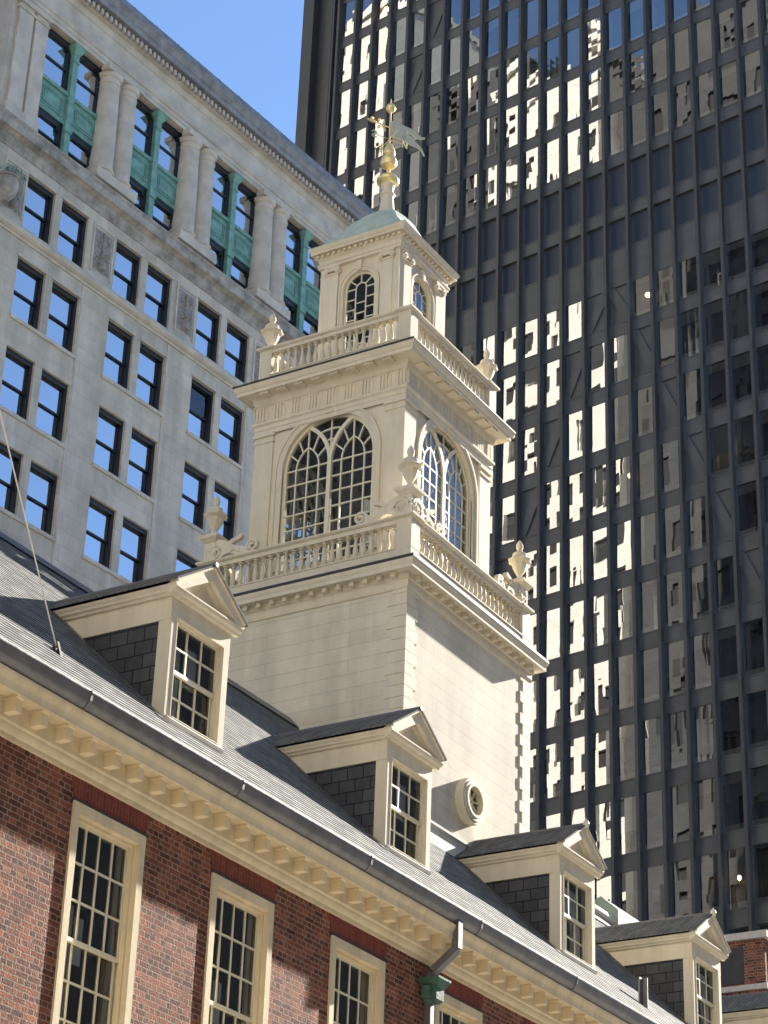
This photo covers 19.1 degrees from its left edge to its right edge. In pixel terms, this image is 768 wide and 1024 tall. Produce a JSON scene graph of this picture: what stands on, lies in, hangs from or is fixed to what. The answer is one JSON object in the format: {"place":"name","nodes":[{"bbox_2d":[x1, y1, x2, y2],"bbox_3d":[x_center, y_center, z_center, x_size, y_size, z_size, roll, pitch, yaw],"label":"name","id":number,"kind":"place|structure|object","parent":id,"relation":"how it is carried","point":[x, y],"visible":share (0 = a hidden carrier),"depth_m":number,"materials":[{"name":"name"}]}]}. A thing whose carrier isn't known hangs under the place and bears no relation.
{"place":"outdoors","nodes":[
{"label":"outdoors","id":0,"kind":"place"},
{"bbox_2d":[127,0,303,143],"label":"sky","id":1,"kind":"structure","parent":0,"point":[253,47],"materials":[{"name":"blue"}]},
{"bbox_2d":[295,0,767,934],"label":"dark office tower","id":2,"kind":"structure","parent":0,"point":[581,196],"depth_m":139.29,"materials":[{"name":"brown metal"}]},
{"bbox_2d":[500,496,513,544],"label":"window","id":3,"kind":"structure","parent":2,"relation":"in","point":[506,505],"depth_m":140.47,"materials":[{"name":"white glass"}]},
{"bbox_2d":[524,551,547,599],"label":"window","id":4,"kind":"structure","parent":2,"relation":"in","point":[530,574],"depth_m":137.59,"materials":[{"name":"beige glass"}]},
{"bbox_2d":[530,682,547,732],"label":"window","id":5,"kind":"structure","parent":2,"relation":"in","point":[532,685],"depth_m":133.65,"materials":[{"name":"white glass"}]},
{"bbox_2d":[544,744,567,798],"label":"window","id":6,"kind":"structure","parent":2,"relation":"in","point":[551,753],"depth_m":130.75,"materials":[{"name":"beige glass"}]},
{"bbox_2d":[544,547,567,594],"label":"window","id":7,"kind":"structure","parent":2,"relation":"in","point":[555,556],"depth_m":136.89,"materials":[{"name":"white glass"}]},
{"bbox_2d":[544,675,569,728],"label":"window","id":8,"kind":"structure","parent":2,"relation":"in","point":[553,683],"depth_m":132.79,"materials":[{"name":"white glass"}]},
{"bbox_2d":[545,484,568,530],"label":"window","id":9,"kind":"structure","parent":2,"relation":"in","point":[555,493],"depth_m":138.84,"materials":[{"name":"beige glass"}]},
{"bbox_2d":[544,608,571,659],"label":"window","id":10,"kind":"structure","parent":2,"relation":"in","point":[552,618],"depth_m":134.73,"materials":[{"name":"beige glass"}]},
{"bbox_2d":[567,477,591,523],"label":"window","id":11,"kind":"structure","parent":2,"relation":"in","point":[575,488],"depth_m":137.83,"materials":[{"name":"beige glass"}]},
{"bbox_2d":[568,536,592,587],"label":"window","id":12,"kind":"structure","parent":2,"relation":"in","point":[575,546],"depth_m":135.32,"materials":[{"name":"beige glass"}]},
{"bbox_2d":[567,412,593,460],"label":"window","id":13,"kind":"structure","parent":2,"relation":"in","point":[574,421],"depth_m":139.76,"materials":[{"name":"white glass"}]},
{"bbox_2d":[568,672,595,722],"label":"window","id":14,"kind":"structure","parent":2,"relation":"in","point":[576,682],"depth_m":131.74,"materials":[{"name":"beige glass"}]},
{"bbox_2d":[568,605,595,653],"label":"window","id":15,"kind":"structure","parent":2,"relation":"in","point":[578,613],"depth_m":133.91,"materials":[{"name":"beige glass"}]},
{"bbox_2d":[568,738,596,792],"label":"window","id":16,"kind":"structure","parent":2,"relation":"in","point":[576,748],"depth_m":129.35,"materials":[{"name":"white glass"}]},
{"bbox_2d":[589,344,611,391],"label":"window","id":17,"kind":"structure","parent":2,"relation":"in","point":[596,354],"depth_m":140.75,"materials":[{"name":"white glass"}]},
{"bbox_2d":[590,407,614,452],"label":"window","id":18,"kind":"structure","parent":2,"relation":"in","point":[600,416],"depth_m":138.91,"materials":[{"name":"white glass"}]},
{"bbox_2d":[591,529,614,580],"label":"window","id":19,"kind":"structure","parent":2,"relation":"in","point":[598,539],"depth_m":134.76,"materials":[{"name":"beige glass"}]},
{"bbox_2d":[590,465,617,515],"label":"window","id":20,"kind":"structure","parent":2,"relation":"in","point":[597,476],"depth_m":136.55,"materials":[{"name":"grey glass"}]},
{"bbox_2d":[591,594,619,647],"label":"window","id":21,"kind":"structure","parent":2,"relation":"in","point":[599,605],"depth_m":132.61,"materials":[{"name":"beige glass"}]},
{"bbox_2d":[592,662,620,716],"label":"window","id":22,"kind":"structure","parent":2,"relation":"in","point":[600,670],"depth_m":130.84,"materials":[{"name":"beige glass"}]},
{"bbox_2d":[593,731,621,786],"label":"window","id":23,"kind":"structure","parent":2,"relation":"in","point":[601,740],"depth_m":128.84,"materials":[{"name":"beige glass"}]},
{"bbox_2d":[593,803,622,858],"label":"window","id":24,"kind":"structure","parent":2,"relation":"in","point":[601,813],"depth_m":126.82,"materials":[{"name":"beige glass"}]},
{"bbox_2d":[612,335,634,383],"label":"window","id":25,"kind":"structure","parent":2,"relation":"in","point":[619,345],"depth_m":139.35,"materials":[{"name":"grey glass"}]},
{"bbox_2d":[613,399,637,444],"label":"window","id":26,"kind":"structure","parent":2,"relation":"in","point":[621,411],"depth_m":137.86,"materials":[{"name":"grey glass"}]},
{"bbox_2d":[614,521,638,573],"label":"window","id":27,"kind":"structure","parent":2,"relation":"in","point":[622,531],"depth_m":133.39,"materials":[{"name":"beige glass"}]},
{"bbox_2d":[614,461,640,507],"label":"window","id":28,"kind":"structure","parent":2,"relation":"in","point":[624,470],"depth_m":135.92,"materials":[{"name":"grey glass"}]},
{"bbox_2d":[615,587,643,640],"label":"window","id":29,"kind":"structure","parent":2,"relation":"in","point":[624,596],"depth_m":131.87,"materials":[{"name":"grey glass"}]},
{"bbox_2d":[617,658,645,709],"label":"window","id":30,"kind":"structure","parent":2,"relation":"in","point":[628,681],"depth_m":129.89,"materials":[{"name":"grey glass"}]},
{"bbox_2d":[617,725,646,780],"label":"window","id":31,"kind":"structure","parent":2,"relation":"in","point":[627,732],"depth_m":127.90,"materials":[{"name":"grey glass"}]},
{"bbox_2d":[619,797,648,854],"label":"window","id":32,"kind":"structure","parent":2,"relation":"in","point":[627,807],"depth_m":125.68,"materials":[{"name":"grey glass"}]},
{"bbox_2d":[620,871,649,920],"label":"window","id":33,"kind":"structure","parent":2,"relation":"in","point":[628,882],"depth_m":123.91,"materials":[{"name":"grey glass"}]},
{"bbox_2d":[636,387,659,436],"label":"window","id":34,"kind":"structure","parent":2,"relation":"in","point":[643,397],"depth_m":136.82,"materials":[{"name":"grey glass"}]},
{"bbox_2d":[637,449,665,500],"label":"window","id":35,"kind":"structure","parent":2,"relation":"in","point":[646,458],"depth_m":134.93,"materials":[{"name":"grey glass"}]},
{"bbox_2d":[638,513,666,565],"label":"window","id":36,"kind":"structure","parent":2,"relation":"in","point":[647,539],"depth_m":132.45,"materials":[{"name":"grey glass"}]},
{"bbox_2d":[641,582,668,633],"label":"window","id":37,"kind":"structure","parent":2,"relation":"in","point":[651,593],"depth_m":130.97,"materials":[{"name":"grey glass"}]},
{"bbox_2d":[641,648,670,702],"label":"window","id":38,"kind":"structure","parent":2,"relation":"in","point":[650,657],"depth_m":128.94,"materials":[{"name":"grey glass"}]},
{"bbox_2d":[643,721,672,774],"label":"window","id":39,"kind":"structure","parent":2,"relation":"in","point":[654,730],"depth_m":126.97,"materials":[{"name":"grey glass"}]},
{"bbox_2d":[645,793,672,848],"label":"window","id":40,"kind":"structure","parent":2,"relation":"in","point":[656,802],"depth_m":125.00,"materials":[{"name":"grey glass"}]},
{"bbox_2d":[646,866,674,919],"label":"window","id":41,"kind":"structure","parent":2,"relation":"in","point":[654,876],"depth_m":122.76,"materials":[{"name":"grey glass"}]},
{"bbox_2d":[658,318,685,366],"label":"window","id":42,"kind":"structure","parent":2,"relation":"in","point":[666,336],"depth_m":137.46,"materials":[{"name":"grey glass"}]},
{"bbox_2d":[662,448,685,492],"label":"window","id":43,"kind":"structure","parent":2,"relation":"in","point":[672,455],"depth_m":134.14,"materials":[{"name":"grey glass"}]},
{"bbox_2d":[663,506,690,558],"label":"window","id":44,"kind":"structure","parent":2,"relation":"in","point":[672,515],"depth_m":132.00,"materials":[{"name":"grey glass"}]},
{"bbox_2d":[666,576,693,626],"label":"window","id":45,"kind":"structure","parent":2,"relation":"in","point":[676,585],"depth_m":129.98,"materials":[{"name":"grey glass"}]},
{"bbox_2d":[666,641,694,696],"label":"window","id":46,"kind":"structure","parent":2,"relation":"in","point":[674,652],"depth_m":127.75,"materials":[{"name":"grey glass"}]},
{"bbox_2d":[669,714,696,768],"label":"window","id":47,"kind":"structure","parent":2,"relation":"in","point":[680,724],"depth_m":126.04,"materials":[{"name":"grey glass"}]},
{"bbox_2d":[671,788,700,843],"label":"window","id":48,"kind":"structure","parent":2,"relation":"in","point":[680,806],"depth_m":123.94,"materials":[{"name":"grey glass"}]},
{"bbox_2d":[673,863,701,916],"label":"window","id":49,"kind":"structure","parent":2,"relation":"in","point":[682,875],"depth_m":122.02,"materials":[{"name":"grey glass"}]},
{"bbox_2d":[681,262,705,298],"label":"window","id":50,"kind":"structure","parent":2,"relation":"in","point":[689,275],"depth_m":138.84,"materials":[{"name":"black glass"}]},
{"bbox_2d":[682,309,707,357],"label":"window","id":51,"kind":"structure","parent":2,"relation":"in","point":[690,318],"depth_m":137.02,"materials":[{"name":"grey glass"}]},
{"bbox_2d":[685,374,711,420],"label":"window","id":52,"kind":"structure","parent":2,"relation":"in","point":[695,384],"depth_m":135.06,"materials":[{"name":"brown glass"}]},
{"bbox_2d":[687,498,712,550],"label":"window","id":53,"kind":"structure","parent":2,"relation":"in","point":[696,509],"depth_m":130.97,"materials":[{"name":"grey glass"}]},
{"bbox_2d":[690,565,719,619],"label":"window","id":54,"kind":"structure","parent":2,"relation":"in","point":[699,574],"depth_m":129.00,"materials":[{"name":"grey glass"}]},
{"bbox_2d":[692,634,722,689],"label":"window","id":55,"kind":"structure","parent":2,"relation":"in","point":[701,644],"depth_m":126.94,"materials":[{"name":"grey glass"}]},
{"bbox_2d":[695,707,724,762],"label":"window","id":56,"kind":"structure","parent":2,"relation":"in","point":[704,720],"depth_m":125.00,"materials":[{"name":"grey glass"}]},
{"bbox_2d":[696,778,726,837],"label":"window","id":57,"kind":"structure","parent":2,"relation":"in","point":[706,788],"depth_m":123.03,"materials":[{"name":"grey glass"}]},
{"bbox_2d":[699,854,730,912],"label":"window","id":58,"kind":"structure","parent":2,"relation":"in","point":[708,866],"depth_m":120.92,"materials":[{"name":"grey glass"}]},
{"bbox_2d":[705,300,730,349],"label":"window","id":59,"kind":"structure","parent":2,"relation":"in","point":[714,311],"depth_m":136.02,"materials":[{"name":"black glass"}]},
{"bbox_2d":[704,249,731,289],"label":"window","id":60,"kind":"structure","parent":2,"relation":"in","point":[712,261],"depth_m":137.72,"materials":[{"name":"black glass"}]},
{"bbox_2d":[708,361,736,411],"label":"window","id":61,"kind":"structure","parent":2,"relation":"in","point":[718,369],"depth_m":134.07,"materials":[{"name":"black glass"}]},
{"bbox_2d":[710,424,738,476],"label":"window","id":62,"kind":"structure","parent":2,"relation":"in","point":[718,436],"depth_m":131.77,"materials":[{"name":"black glass"}]},
{"bbox_2d":[717,563,741,611],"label":"window","id":63,"kind":"structure","parent":2,"relation":"in","point":[727,573],"depth_m":128.22,"materials":[{"name":"black glass"}]},
{"bbox_2d":[718,626,747,682],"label":"window","id":64,"kind":"structure","parent":2,"relation":"in","point":[729,635],"depth_m":126.11,"materials":[{"name":"black glass"}]},
{"bbox_2d":[722,701,751,755],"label":"window","id":65,"kind":"structure","parent":2,"relation":"in","point":[733,718],"depth_m":124.09,"materials":[{"name":"black glass"}]},
{"bbox_2d":[723,772,753,831],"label":"window","id":66,"kind":"structure","parent":2,"relation":"in","point":[732,783],"depth_m":122.05,"materials":[{"name":"black glass"}]},
{"bbox_2d":[727,239,755,280],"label":"window","id":67,"kind":"structure","parent":2,"relation":"in","point":[739,254],"depth_m":136.95,"materials":[{"name":"black glass"}]},
{"bbox_2d":[728,851,758,909],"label":"window","id":68,"kind":"structure","parent":2,"relation":"in","point":[739,862],"depth_m":120.10,"materials":[{"name":"grey glass"}]},
{"bbox_2d":[730,290,758,340],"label":"window","id":69,"kind":"structure","parent":2,"relation":"in","point":[738,302],"depth_m":134.57,"materials":[{"name":"black glass"}]},
{"bbox_2d":[732,352,761,403],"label":"window","id":70,"kind":"structure","parent":2,"relation":"in","point":[742,362],"depth_m":133.10,"materials":[{"name":"black glass"}]},
{"bbox_2d":[737,420,764,468],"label":"window","id":71,"kind":"structure","parent":2,"relation":"in","point":[745,434],"depth_m":131.06,"materials":[{"name":"black glass"}]},
{"bbox_2d":[738,481,767,535],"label":"window","id":72,"kind":"structure","parent":2,"relation":"in","point":[749,490],"depth_m":129.16,"materials":[{"name":"black glass"}]},
{"bbox_2d":[746,624,764,675],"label":"window","id":73,"kind":"structure","parent":2,"relation":"in","point":[754,635],"depth_m":125.12,"materials":[{"name":"black glass"}]},
{"bbox_2d":[749,697,767,749],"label":"window","id":74,"kind":"structure","parent":2,"relation":"in","point":[760,706],"depth_m":123.27,"materials":[{"name":"black glass"}]},
{"bbox_2d":[750,766,767,825],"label":"window","id":75,"kind":"structure","parent":2,"relation":"in","point":[759,776],"depth_m":120.86,"materials":[{"name":"black glass"}]},
{"label":"ground","id":76,"kind":"structure","parent":0,"visible":0},
{"bbox_2d":[0,0,373,591],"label":"stone office","id":77,"kind":"structure","parent":76,"relation":"on","point":[172,212],"depth_m":78.37,"materials":[{"name":"beige stone"}]},
{"bbox_2d":[0,443,21,513],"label":"window","id":78,"kind":"structure","parent":77,"relation":"in","point":[8,487],"depth_m":70.79,"materials":[{"name":"blue glass"}]},
{"bbox_2d":[0,163,25,202],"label":"carved relief panel","id":79,"kind":"object","parent":77,"relation":"on","point":[10,182],"visible":1,"depth_m":72.85,"materials":[{"name":"stone"}]},
{"bbox_2d":[0,347,32,419],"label":"window","id":80,"kind":"structure","parent":77,"relation":"in","point":[17,373],"depth_m":72.22,"materials":[{"name":"blue glass"}]},
{"bbox_2d":[11,258,43,328],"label":"window","id":81,"kind":"structure","parent":77,"relation":"in","point":[28,281],"depth_m":73.79,"materials":[{"name":"blue glass"}]},
{"bbox_2d":[22,177,53,243],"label":"window","id":82,"kind":"structure","parent":77,"relation":"in","point":[39,201],"depth_m":75.30,"materials":[{"name":"blue glass"}]},
{"bbox_2d":[24,462,56,534],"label":"window","id":83,"kind":"structure","parent":77,"relation":"in","point":[40,500],"depth_m":71.84,"materials":[{"name":"blue glass"}]},
{"bbox_2d":[35,370,67,441],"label":"window","id":84,"kind":"structure","parent":77,"relation":"in","point":[53,393],"depth_m":73.41,"materials":[{"name":"blue glass"}]},
{"bbox_2d":[46,282,77,351],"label":"window","id":85,"kind":"structure","parent":77,"relation":"in","point":[63,305],"depth_m":74.97,"materials":[{"name":"blue glass"}]},
{"bbox_2d":[57,202,86,266],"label":"window","id":86,"kind":"structure","parent":77,"relation":"in","point":[72,228],"depth_m":76.49,"materials":[{"name":"blue glass"}]},
{"bbox_2d":[84,497,113,567],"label":"window","id":87,"kind":"structure","parent":77,"relation":"in","point":[99,530],"depth_m":73.83,"materials":[{"name":"blue glass"}]},
{"bbox_2d":[94,407,122,476],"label":"window","id":88,"kind":"structure","parent":77,"relation":"in","point":[109,428],"depth_m":75.39,"materials":[{"name":"blue glass"}]},
{"bbox_2d":[103,321,131,388],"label":"window","id":89,"kind":"structure","parent":77,"relation":"in","point":[118,343],"depth_m":76.96,"materials":[{"name":"blue glass"}]},
{"bbox_2d":[112,242,139,305],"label":"window","id":90,"kind":"structure","parent":77,"relation":"in","point":[126,268],"depth_m":78.47,"materials":[{"name":"blue glass"}]},
{"bbox_2d":[118,517,146,581],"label":"window","id":91,"kind":"structure","parent":77,"relation":"in","point":[133,539],"depth_m":75.03,"materials":[{"name":"blue glass"}]},
{"bbox_2d":[127,428,154,496],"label":"window","id":92,"kind":"structure","parent":77,"relation":"in","point":[141,457],"depth_m":76.58,"materials":[{"name":"blue glass"}]},
{"bbox_2d":[135,343,162,409],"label":"window","id":93,"kind":"structure","parent":77,"relation":"in","point":[148,385],"depth_m":78.15,"materials":[{"name":"blue glass"}]},
{"bbox_2d":[144,264,169,327],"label":"window","id":94,"kind":"structure","parent":77,"relation":"in","point":[157,285],"depth_m":79.67,"materials":[{"name":"blue glass"}]},
{"bbox_2d":[180,463,206,528],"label":"window","id":95,"kind":"structure","parent":77,"relation":"in","point":[194,482],"depth_m":78.57,"materials":[{"name":"blue glass"}]},
{"bbox_2d":[188,379,212,443],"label":"window","id":96,"kind":"structure","parent":77,"relation":"in","point":[200,426],"depth_m":80.29,"materials":[{"name":"blue glass"}]},
{"bbox_2d":[195,301,218,362],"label":"window","id":97,"kind":"structure","parent":77,"relation":"in","point":[207,326],"depth_m":81.66,"materials":[{"name":"blue glass"}]},
{"bbox_2d":[211,482,235,540],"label":"window","id":98,"kind":"structure","parent":77,"relation":"in","point":[227,498],"depth_m":79.92,"materials":[{"name":"blue glass"}]},
{"bbox_2d":[217,399,241,462],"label":"window","id":99,"kind":"structure","parent":77,"relation":"in","point":[230,417],"depth_m":81.32,"materials":[{"name":"blue glass"}]},
{"bbox_2d":[224,322,247,382],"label":"window","id":100,"kind":"structure","parent":77,"relation":"in","point":[236,341],"depth_m":82.84,"materials":[{"name":"blue glass"}]},
{"bbox_2d":[0,531,767,1023],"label":"brick hall","id":101,"kind":"structure","parent":76,"relation":"on","point":[190,833],"depth_m":28.97,"materials":[{"name":"brick"}]},
{"bbox_2d":[50,800,145,1023],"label":"window","id":102,"kind":"structure","parent":101,"relation":"in","point":[92,985],"depth_m":25.89,"materials":[{"name":"paint"}]},
{"bbox_2d":[201,872,274,1023],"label":"window","id":103,"kind":"structure","parent":101,"relation":"in","point":[232,908],"depth_m":28.07,"materials":[{"name":"paint"}]},
{"bbox_2d":[327,935,385,1023],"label":"window","id":104,"kind":"structure","parent":101,"relation":"in","point":[350,966],"depth_m":30.29,"materials":[{"name":"paint"}]},
{"bbox_2d":[195,142,548,858],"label":"wooden tower","id":105,"kind":"structure","parent":101,"relation":"on","point":[353,594],"depth_m":41.37,"materials":[{"name":"beige paint"}]},
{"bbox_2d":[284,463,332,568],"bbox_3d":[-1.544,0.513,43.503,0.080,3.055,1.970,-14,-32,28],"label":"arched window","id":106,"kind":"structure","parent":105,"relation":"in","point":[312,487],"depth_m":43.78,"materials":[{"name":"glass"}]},
{"bbox_2d":[280,414,372,570],"bbox_3d":[-1.007,-0.437,41.651,1.970,3.055,0.080,-14,-32,28],"label":"arched window","id":107,"kind":"structure","parent":105,"relation":"in","point":[330,447],"depth_m":41.81,"materials":[{"name":"black glass"}]},
{"bbox_2d":[344,272,374,348],"bbox_3d":[-0.457,-3.926,44.163,0.700,1.700,0.045,-14,-32,28],"label":"round head window","id":108,"kind":"structure","parent":105,"relation":"in","point":[361,274],"depth_m":44.30,"materials":[{"name":"beige paint"}]},
{"bbox_2d":[367,99,424,156],"bbox_3d":[0.239,-8.024,47.169,0.851,1.248,1.042,-14,-32,28],"label":"weather vane","id":109,"kind":"object","parent":105,"relation":"attached to","point":[397,130],"visible":1,"depth_m":47.10,"materials":[{"name":"gold metal"}]},
{"bbox_2d":[420,427,469,577],"bbox_3d":[1.073,-0.125,42.093,0.080,3.055,1.970,-14,-32,28],"label":"arched window","id":110,"kind":"structure","parent":105,"relation":"in","point":[443,460],"depth_m":42.43,"materials":[{"name":"beige paint"}]},
{"bbox_2d":[434,993,482,1023],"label":"window","id":111,"kind":"structure","parent":101,"relation":"in","point":[452,1011],"depth_m":32.24,"materials":[{"name":"paint"}]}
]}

